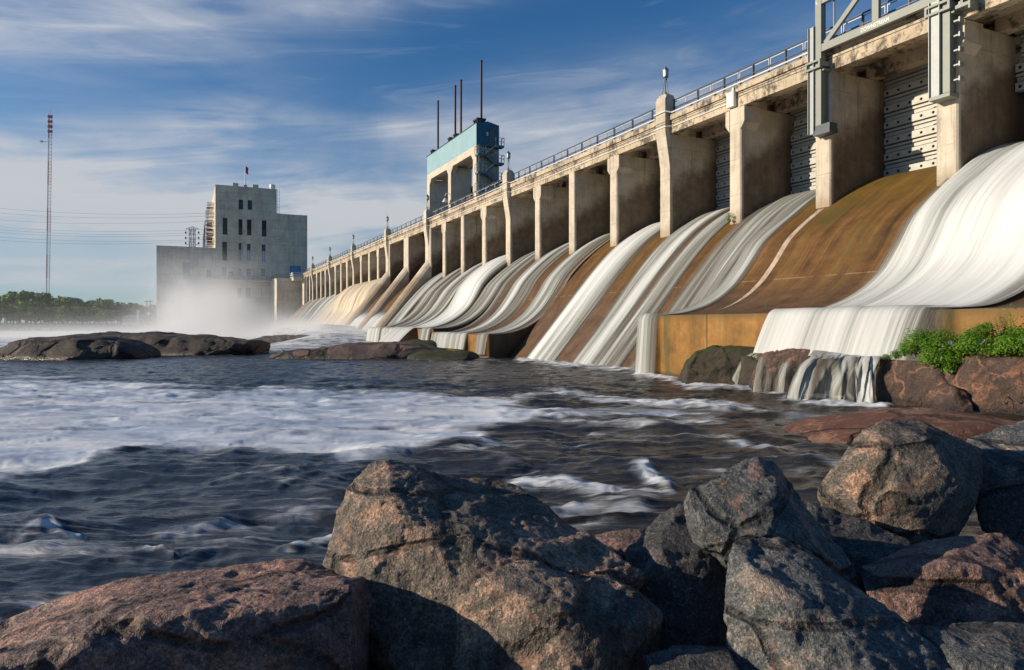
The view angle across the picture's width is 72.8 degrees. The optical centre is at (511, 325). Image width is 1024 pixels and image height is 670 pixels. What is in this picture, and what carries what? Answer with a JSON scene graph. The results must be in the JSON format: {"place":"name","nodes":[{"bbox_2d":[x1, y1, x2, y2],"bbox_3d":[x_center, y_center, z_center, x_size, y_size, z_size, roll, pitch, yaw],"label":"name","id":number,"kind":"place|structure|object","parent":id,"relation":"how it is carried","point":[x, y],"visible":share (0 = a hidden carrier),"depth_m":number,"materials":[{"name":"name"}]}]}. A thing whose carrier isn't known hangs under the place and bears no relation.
{"place":"outdoors","nodes":[
{"label":"outdoors","id":0,"kind":"place"},
{"bbox_2d":[0,323,156,330],"bbox_3d":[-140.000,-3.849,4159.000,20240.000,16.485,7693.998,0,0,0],"label":"terrain","id":1,"kind":"structure","parent":0,"point":[65,325],"depth_m":331.70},
{"bbox_2d":[0,305,15,323],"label":"tree","id":2,"kind":"object","parent":1,"relation":"on","point":[3,312],"visible":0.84,"depth_m":348.96,"materials":[{"name":"green plant"}]},
{"bbox_2d":[5,303,22,323],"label":"tree","id":3,"kind":"object","parent":1,"relation":"on","point":[9,316],"visible":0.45,"depth_m":350.15,"materials":[{"name":"green plant"}]},
{"bbox_2d":[1,290,29,323],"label":"tree","id":4,"kind":"object","parent":1,"relation":"on","point":[13,294],"visible":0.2,"depth_m":371.99,"materials":[{"name":"green plant"}]},
{"bbox_2d":[11,300,38,323],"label":"tree","id":5,"kind":"object","parent":1,"relation":"on","point":[23,305],"visible":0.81,"depth_m":348.71,"materials":[{"name":"green plant"}]},
{"bbox_2d":[14,293,44,323],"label":"tree","id":6,"kind":"object","parent":1,"relation":"on","point":[21,297],"visible":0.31,"depth_m":368.40,"materials":[{"name":"green plant"}]},
{"bbox_2d":[24,306,44,323],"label":"tree","id":7,"kind":"object","parent":1,"relation":"on","point":[37,315],"visible":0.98,"depth_m":348.24,"materials":[{"name":"green plant"}]},
{"bbox_2d":[25,298,49,323],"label":"tree","id":8,"kind":"object","parent":1,"relation":"on","point":[31,300],"visible":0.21,"depth_m":366.45,"materials":[{"name":"green plant"}]},
{"bbox_2d":[28,303,50,323],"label":"tree","id":9,"kind":"object","parent":1,"relation":"on","point":[42,305],"visible":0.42,"depth_m":355.01,"materials":[{"name":"green plant"}]},
{"bbox_2d":[31,292,57,323],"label":"tree","id":10,"kind":"object","parent":1,"relation":"on","point":[50,298],"visible":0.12,"depth_m":393.08,"materials":[{"name":"green plant"}]},
{"bbox_2d":[40,114,52,323],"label":"radio mast","id":11,"kind":"object","parent":1,"relation":"on","point":[48,141],"visible":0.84,"depth_m":450.17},
{"bbox_2d":[42,306,57,323],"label":"tree","id":12,"kind":"object","parent":1,"relation":"on","point":[51,318],"visible":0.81,"depth_m":349.75,"materials":[{"name":"green plant"}]},
{"bbox_2d":[46,296,80,323],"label":"tree","id":13,"kind":"object","parent":1,"relation":"on","point":[60,301],"visible":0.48,"depth_m":366.42,"materials":[{"name":"green plant"}]},
{"bbox_2d":[57,306,78,324],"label":"tree","id":14,"kind":"object","parent":1,"relation":"on","point":[66,311],"visible":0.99,"depth_m":346.07,"materials":[{"name":"green plant"}]},
{"bbox_2d":[0,327,156,330],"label":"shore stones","id":15,"kind":"object","parent":1,"relation":"on","point":[99,329],"visible":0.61,"depth_m":317.38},
{"bbox_2d":[68,306,89,324],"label":"tree","id":16,"kind":"object","parent":1,"relation":"on","point":[80,309],"visible":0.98,"depth_m":347.96,"materials":[{"name":"green plant"}]},
{"bbox_2d":[78,301,97,323],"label":"tree","id":17,"kind":"object","parent":1,"relation":"on","point":[85,306],"visible":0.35,"depth_m":368.75,"materials":[{"name":"green plant"}]},
{"bbox_2d":[84,308,103,324],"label":"tree","id":18,"kind":"object","parent":1,"relation":"on","point":[93,312],"visible":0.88,"depth_m":351.66,"materials":[{"name":"green plant"}]},
{"bbox_2d":[96,310,112,324],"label":"tree","id":19,"kind":"object","parent":1,"relation":"on","point":[101,314],"visible":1,"depth_m":346.41,"materials":[{"name":"green plant"}]},
{"bbox_2d":[92,299,122,323],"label":"tree","id":20,"kind":"object","parent":1,"relation":"on","point":[106,304],"visible":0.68,"depth_m":368.40,"materials":[{"name":"green plant"}]},
{"bbox_2d":[116,305,135,320],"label":"tree","id":21,"kind":"object","parent":1,"relation":"on","point":[123,309],"visible":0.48,"depth_m":373.16,"materials":[{"name":"green plant"}]},
{"bbox_2d":[121,315,144,324],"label":"shed","id":22,"kind":"structure","parent":1,"relation":"on","point":[128,319],"depth_m":342.00,"materials":[{"name":"grey concrete"}]},
{"bbox_2d":[126,304,145,314],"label":"tree","id":23,"kind":"object","parent":1,"relation":"on","point":[135,308],"visible":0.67,"depth_m":372.00,"materials":[{"name":"green plant"}]},
{"bbox_2d":[144,307,156,322],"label":"tree","id":24,"kind":"object","parent":1,"relation":"on","point":[154,311],"visible":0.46,"depth_m":373.10,"materials":[{"name":"green plant"}]},
{"bbox_2d":[291,298,319,326],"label":"water","id":25,"kind":"structure","parent":0,"point":[304,312],"depth_m":168.78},
{"bbox_2d":[295,297,324,326],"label":"water","id":26,"kind":"structure","parent":0,"point":[308,312],"depth_m":162.82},
{"bbox_2d":[299,296,328,326],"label":"water","id":27,"kind":"structure","parent":0,"point":[311,313],"depth_m":157.58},
{"bbox_2d":[302,294,334,326],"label":"water","id":28,"kind":"structure","parent":0,"point":[314,314],"depth_m":152.13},
{"bbox_2d":[307,293,339,325],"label":"water","id":29,"kind":"structure","parent":0,"point":[319,313],"depth_m":147.30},
{"bbox_2d":[310,294,339,325],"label":"water","id":30,"kind":"structure","parent":0,"point":[323,312],"depth_m":141.46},
{"bbox_2d":[315,301,335,325],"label":"water","id":31,"kind":"structure","parent":0,"point":[325,316],"depth_m":135.29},
{"bbox_2d":[321,283,359,324],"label":"water","id":32,"kind":"structure","parent":0,"point":[339,299],"depth_m":129.68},
{"bbox_2d":[328,281,367,324],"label":"water","id":33,"kind":"structure","parent":0,"point":[343,305],"depth_m":123.90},
{"bbox_2d":[334,280,373,324],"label":"water","id":34,"kind":"structure","parent":0,"point":[350,307],"depth_m":118.49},
{"bbox_2d":[350,312,367,327],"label":"water","id":35,"kind":"structure","parent":0,"point":[357,321],"depth_m":105.38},
{"bbox_2d":[340,278,380,324],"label":"water","id":36,"kind":"structure","parent":0,"point":[366,290],"depth_m":113.61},
{"bbox_2d":[361,311,386,330],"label":"water","id":37,"kind":"structure","parent":0,"point":[374,320],"depth_m":96.30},
{"bbox_2d":[366,327,394,341],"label":"water","id":38,"kind":"structure","parent":0,"point":[374,334],"depth_m":79.97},
{"bbox_2d":[379,327,414,341],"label":"water","id":39,"kind":"structure","parent":0,"point":[397,334],"depth_m":69.43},
{"bbox_2d":[388,272,442,325],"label":"water","id":40,"kind":"structure","parent":0,"point":[410,303],"depth_m":89.47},
{"bbox_2d":[385,267,460,326],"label":"water","id":41,"kind":"structure","parent":0,"point":[432,289],"depth_m":84.02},
{"bbox_2d":[419,328,431,339],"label":"water","id":42,"kind":"structure","parent":0,"point":[424,333],"depth_m":64.05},
{"bbox_2d":[401,262,481,326],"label":"water","id":43,"kind":"structure","parent":0,"point":[443,300],"depth_m":78.36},
{"bbox_2d":[431,332,468,349],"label":"water","id":44,"kind":"structure","parent":0,"point":[453,340],"depth_m":57.86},
{"bbox_2d":[0,0,919,322],"label":"sky","id":45,"kind":"structure","parent":0,"point":[153,105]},
{"bbox_2d":[415,254,506,327],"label":"water","id":46,"kind":"structure","parent":0,"point":[467,292],"depth_m":71.16,"materials":[{"name":"liquid"}]},
{"bbox_2d":[474,333,489,354],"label":"water","id":47,"kind":"structure","parent":0,"point":[479,343],"depth_m":51.84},
{"bbox_2d":[432,250,534,328],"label":"water","id":48,"kind":"structure","parent":0,"point":[489,291],"depth_m":67.05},
{"bbox_2d":[449,256,534,331],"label":"water","id":49,"kind":"structure","parent":0,"point":[501,290],"depth_m":64.82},
{"bbox_2d":[0,324,1023,620],"bbox_3d":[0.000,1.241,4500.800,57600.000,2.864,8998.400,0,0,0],"label":"water","id":50,"kind":"structure","parent":0,"point":[112,470],"depth_m":13.73,"materials":[{"name":"liquid"}]},
{"bbox_2d":[0,335,160,359],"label":"rock","id":51,"kind":"object","parent":50,"relation":"in","point":[77,347],"visible":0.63,"depth_m":49.11,"materials":[{"name":"stone"}]},
{"bbox_2d":[73,331,270,355],"bbox_3d":[-29.335,1.703,59.877,15.942,2.466,7.623,0,0,0],"label":"rock","id":52,"kind":"object","parent":50,"relation":"in","point":[169,343],"visible":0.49,"depth_m":56.77,"materials":[{"name":"stone"}]},
{"bbox_2d":[250,334,309,342],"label":"rock","id":53,"kind":"object","parent":50,"relation":"in","point":[275,338],"visible":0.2,"depth_m":88.73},
{"bbox_2d":[268,341,446,358],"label":"rock","id":54,"kind":"object","parent":50,"relation":"in","point":[383,350],"visible":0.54,"depth_m":50.24,"materials":[{"name":"stone"}]},
{"bbox_2d":[403,339,436,346],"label":"rock","id":55,"kind":"object","parent":50,"relation":"in","point":[431,342],"visible":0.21,"depth_m":60.71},
{"bbox_2d":[407,350,479,360],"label":"rock","id":56,"kind":"object","parent":50,"relation":"in","point":[436,355],"visible":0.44,"depth_m":48.08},
{"bbox_2d":[678,345,754,384],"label":"rock","id":57,"kind":"object","parent":50,"relation":"in","point":[715,364],"visible":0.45,"depth_m":27.55,"materials":[{"name":"stone"}]},
{"bbox_2d":[749,348,810,391],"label":"rock","id":58,"kind":"object","parent":50,"relation":"in","point":[774,360],"visible":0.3,"depth_m":24.37,"materials":[{"name":"stone"}]},
{"bbox_2d":[813,358,838,393],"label":"rock","id":59,"kind":"object","parent":50,"relation":"in","point":[822,362],"visible":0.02,"depth_m":23.33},
{"bbox_2d":[738,355,942,395],"bbox_3d":[10.857,2.036,23.137,1.637,1.975,8.826,0,0,-26],"label":"rock","id":60,"kind":"object","parent":50,"relation":"in","point":[748,364],"visible":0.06,"depth_m":26.10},
{"bbox_2d":[781,407,1017,443],"bbox_3d":[8.836,2.321,15.249,5.445,1.000,3.762,0,0,0],"label":"rock","id":61,"kind":"object","parent":50,"relation":"in","point":[845,428],"visible":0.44,"depth_m":14.55,"materials":[{"name":"stone"}]},
{"bbox_2d":[875,356,948,406],"bbox_3d":[11.826,1.908,21.051,1.401,2.051,3.275,0,0,-35],"label":"rock","id":62,"kind":"object","parent":50,"relation":"in","point":[906,383],"visible":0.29,"depth_m":20.37,"materials":[{"name":"stone"}]},
{"bbox_2d":[881,349,907,360],"bbox_3d":[11.489,0.864,20.820,0.370,0.406,0.829,0,0,-42],"label":"bush","id":63,"kind":"object","parent":62,"relation":"on","point":[887,356],"visible":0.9,"depth_m":20.79,"materials":[{"name":"green plant"}]},
{"bbox_2d":[896,326,970,373],"bbox_3d":[12.200,0.702,19.888,1.826,1.394,1.531,0,0,0],"label":"bush","id":64,"kind":"object","parent":62,"relation":"on","point":[931,350],"visible":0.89,"depth_m":19.68,"materials":[{"name":"green plant"}]},
{"bbox_2d":[921,383,973,411],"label":"rock","id":65,"kind":"object","parent":50,"relation":"in","point":[945,397],"visible":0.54,"depth_m":18.74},
{"bbox_2d":[943,367,954,383],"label":"rock","id":66,"kind":"object","parent":50,"relation":"in","point":[950,376],"visible":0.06,"depth_m":19.44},
{"bbox_2d":[950,353,1023,415],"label":"rock","id":67,"kind":"object","parent":50,"relation":"in","point":[986,383],"visible":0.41,"depth_m":18.27,"materials":[{"name":"stone"}]},
{"bbox_2d":[953,321,999,359],"bbox_3d":[12.604,0.406,18.852,1.203,1.070,1.047,0,0,0],"label":"bush","id":68,"kind":"object","parent":67,"relation":"on","point":[975,339],"visible":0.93,"depth_m":18.75,"materials":[{"name":"green plant"}]},
{"bbox_2d":[989,324,1023,356],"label":"bush","id":69,"kind":"object","parent":67,"relation":"on","point":[1007,345],"visible":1,"depth_m":18.11,"materials":[{"name":"green plant"}]},
{"bbox_2d":[460,243,568,332],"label":"water","id":70,"kind":"structure","parent":0,"point":[502,312],"depth_m":61.06,"materials":[{"name":"liquid"}]},
{"bbox_2d":[471,233,609,333],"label":"water","id":71,"kind":"structure","parent":0,"point":[545,292],"depth_m":55.97,"materials":[{"name":"liquid"}]},
{"bbox_2d":[526,222,659,359],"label":"water","id":72,"kind":"structure","parent":0,"point":[554,340],"depth_m":48.82,"materials":[{"name":"liquid"}]},
{"bbox_2d":[635,313,659,373],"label":"water","id":73,"kind":"structure","parent":0,"point":[645,345],"depth_m":33.42,"materials":[{"name":"liquid"}]},
{"bbox_2d":[572,207,729,366],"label":"water","id":74,"kind":"structure","parent":0,"point":[593,351],"depth_m":42.71,"materials":[{"name":"liquid"}]},
{"bbox_2d":[630,189,815,367],"bbox_3d":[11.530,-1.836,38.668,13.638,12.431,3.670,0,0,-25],"label":"water","id":75,"kind":"structure","parent":0,"point":[710,275],"depth_m":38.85,"materials":[{"name":"liquid"}]},
{"bbox_2d":[732,353,757,383],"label":"water","id":76,"kind":"structure","parent":0,"point":[735,377],"depth_m":26.96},
{"bbox_2d":[752,357,789,392],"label":"water","id":77,"kind":"structure","parent":0,"point":[780,382],"depth_m":24.31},
{"bbox_2d":[786,355,858,400],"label":"water","id":78,"kind":"structure","parent":0,"point":[832,382],"depth_m":21.73,"materials":[{"name":"liquid"}]},
{"bbox_2d":[810,350,847,358],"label":"water","id":79,"kind":"structure","parent":0,"point":[817,353],"depth_m":22.73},
{"bbox_2d":[724,623,943,652],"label":"riverbank","id":80,"kind":"structure","parent":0,"point":[917,627],"depth_m":4.45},
{"bbox_2d":[0,558,372,669],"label":"boulder","id":81,"kind":"object","parent":80,"relation":"on","point":[289,614],"visible":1,"depth_m":3.76,"materials":[{"name":"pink stone"}]},
{"bbox_2d":[322,459,662,669],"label":"boulder","id":82,"kind":"object","parent":80,"relation":"on","point":[475,573],"visible":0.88,"depth_m":4.29,"materials":[{"name":"brown stone"}]},
{"bbox_2d":[594,528,645,561],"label":"boulder","id":83,"kind":"object","parent":80,"relation":"on","point":[619,542],"visible":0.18,"depth_m":5.90,"materials":[{"name":"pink stone"}]},
{"bbox_2d":[625,503,726,649],"bbox_3d":[1.169,1.925,5.093,0.764,1.177,1.570,0,0,0],"label":"boulder","id":84,"kind":"object","parent":80,"relation":"on","point":[682,588],"visible":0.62,"depth_m":4.65,"materials":[{"name":"stone"}]},
{"bbox_2d":[643,645,738,669],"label":"boulder","id":85,"kind":"object","parent":80,"relation":"on","point":[687,657],"visible":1,"depth_m":3.87,"materials":[{"name":"stone"}]},
{"bbox_2d":[683,456,859,587],"bbox_3d":[1.932,1.660,4.982,1.507,1.421,0.753,0,0,-37],"label":"boulder","id":86,"kind":"object","parent":80,"relation":"on","point":[757,497],"visible":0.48,"depth_m":4.70,"materials":[{"name":"stone"}]},
{"bbox_2d":[723,537,954,669],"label":"boulder","id":87,"kind":"object","parent":80,"relation":"on","point":[789,605],"visible":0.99,"depth_m":3.91,"materials":[{"name":"stone"}]},
{"bbox_2d":[807,502,912,594],"bbox_3d":[2.704,1.824,5.546,0.781,0.802,0.890,0,0,0],"label":"boulder","id":88,"kind":"object","parent":80,"relation":"on","point":[860,542],"visible":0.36,"depth_m":5.32,"materials":[{"name":"stone"}]},
{"bbox_2d":[817,418,984,543],"bbox_3d":[3.662,1.448,6.416,1.179,1.236,2.168,0,0,37],"label":"boulder","id":89,"kind":"object","parent":80,"relation":"on","point":[913,481],"visible":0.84,"depth_m":5.73,"materials":[{"name":"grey stone"}]},
{"bbox_2d":[860,533,1023,624],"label":"boulder","id":90,"kind":"object","parent":80,"relation":"on","point":[958,579],"visible":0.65,"depth_m":4.57,"materials":[{"name":"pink stone"}]},
{"bbox_2d":[920,621,1023,669],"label":"boulder","id":91,"kind":"object","parent":80,"relation":"on","point":[979,645],"visible":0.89,"depth_m":3.87,"materials":[{"name":"stone"}]},
{"bbox_2d":[966,420,1023,545],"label":"boulder","id":92,"kind":"object","parent":80,"relation":"on","point":[999,507],"visible":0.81,"depth_m":6.23,"materials":[{"name":"stone"}]},
{"bbox_2d":[753,305,944,360],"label":"water","id":93,"kind":"structure","parent":0,"point":[868,330],"depth_m":22.89,"materials":[{"name":"liquid"}]},
{"bbox_2d":[854,356,880,402],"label":"water","id":94,"kind":"structure","parent":0,"point":[865,374],"depth_m":20.95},
{"bbox_2d":[822,141,1023,307],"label":"water","id":95,"kind":"structure","parent":0,"point":[959,242],"depth_m":25.72,"materials":[{"name":"liquid"}]},
{"label":"ground","id":96,"kind":"structure","parent":0,"visible":0},
{"bbox_2d":[156,183,307,333],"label":"powerhouse","id":97,"kind":"structure","parent":96,"relation":"on","point":[221,282],"depth_m":198.98,"materials":[{"name":"grey concrete"}]},
{"bbox_2d":[183,262,189,278],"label":"window","id":98,"kind":"structure","parent":97,"relation":"in","point":[186,266],"depth_m":193.99,"materials":[{"name":"grey glass"}]},
{"bbox_2d":[185,227,198,246],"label":"pylon","id":99,"kind":"object","parent":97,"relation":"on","point":[194,232],"visible":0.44,"depth_m":299.71,"materials":[{"name":"metal"}]},
{"bbox_2d":[222,242,226,260],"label":"window","id":100,"kind":"structure","parent":97,"relation":"in","point":[224,244],"depth_m":198.29,"materials":[{"name":"glass"}]},
{"bbox_2d":[223,218,226,234],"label":"window","id":101,"kind":"structure","parent":97,"relation":"in","point":[224,219],"depth_m":198.29,"materials":[{"name":"glass"}]},
{"bbox_2d":[247,243,250,260],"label":"window","id":102,"kind":"structure","parent":97,"relation":"in","point":[248,244],"depth_m":201.07,"materials":[{"name":"glass"}]},
{"bbox_2d":[261,244,265,261],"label":"window","id":103,"kind":"structure","parent":97,"relation":"in","point":[263,246],"depth_m":202.70,"materials":[{"name":"glass"}]},
{"bbox_2d":[262,220,265,236],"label":"window","id":104,"kind":"structure","parent":97,"relation":"in","point":[263,221],"depth_m":202.80,"materials":[{"name":"glass"}]},
{"bbox_2d":[290,266,300,273],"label":"door","id":105,"kind":"structure","parent":97,"relation":"in","point":[294,269],"depth_m":206.50,"materials":[{"name":"blue paint"}]},
{"bbox_2d":[270,0,1023,376],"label":"dam","id":106,"kind":"structure","parent":96,"relation":"on","point":[886,158],"depth_m":40.80,"materials":[{"name":"brown concrete"}]},
{"bbox_2d":[427,60,503,217],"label":"lift tower","id":107,"kind":"structure","parent":106,"relation":"on","point":[454,161],"depth_m":104.45,"materials":[{"name":"concrete"}]},
{"bbox_2d":[489,130,494,144],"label":"door","id":108,"kind":"structure","parent":107,"relation":"in","point":[491,133],"depth_m":97.55,"materials":[{"name":"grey metal"}]},
{"bbox_2d":[304,104,725,276],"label":"conduit","id":109,"kind":"object","parent":106,"relation":"attached to","point":[563,170],"visible":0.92,"depth_m":57.63,"materials":[{"name":"metal"}]},
{"bbox_2d":[305,52,807,272],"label":"conduit","id":110,"kind":"object","parent":106,"relation":"attached to","point":[740,82],"visible":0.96,"depth_m":51.02,"materials":[{"name":"metal"}]},
{"bbox_2d":[305,0,917,271],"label":"guard railing","id":111,"kind":"object","parent":106,"relation":"on","point":[785,57],"visible":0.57,"depth_m":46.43,"materials":[{"name":"metal"}]},
{"bbox_2d":[308,16,923,273],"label":"cable","id":112,"kind":"object","parent":106,"relation":"attached to","point":[679,118],"visible":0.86,"depth_m":44.96,"materials":[{"name":"metal"}]},
{"bbox_2d":[307,19,926,274],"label":"cable","id":113,"kind":"object","parent":106,"relation":"attached to","point":[685,118],"visible":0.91,"depth_m":44.39,"materials":[{"name":"metal"}]},
{"bbox_2d":[662,64,668,94],"bbox_3d":[10.509,-16.831,47.549,0.478,2.169,0.468,0,0,-25],"label":"lamp post","id":114,"kind":"object","parent":106,"relation":"on","point":[665,69],"visible":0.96,"depth_m":47.44,"materials":[{"name":"white metal"}]},
{"bbox_2d":[726,83,735,108],"bbox_3d":[13.149,-13.794,41.629,0.290,1.388,0.660,0,0,-25],"label":"junction box","id":115,"kind":"object","parent":106,"relation":"attached to","point":[730,99],"visible":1,"depth_m":41.49,"materials":[{"name":"white paint"}]},
{"bbox_2d":[727,93,732,106],"bbox_3d":[13.035,-13.520,41.576,0.022,0.720,0.500,0,0,-25],"label":"door","id":116,"kind":"structure","parent":115,"relation":"in","point":[730,96],"depth_m":41.49,"materials":[{"name":"white paint"}]},
{"bbox_2d":[805,0,978,137],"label":"gate guide frame","id":117,"kind":"object","parent":106,"relation":"attached to","point":[940,15],"visible":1,"depth_m":31.78,"materials":[{"name":"grey paint"}]},
{"bbox_2d":[1001,304,1022,331],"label":"weed","id":118,"kind":"object","parent":106,"relation":"on","point":[1010,324],"visible":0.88,"depth_m":18.40,"materials":[{"name":"green plant"}]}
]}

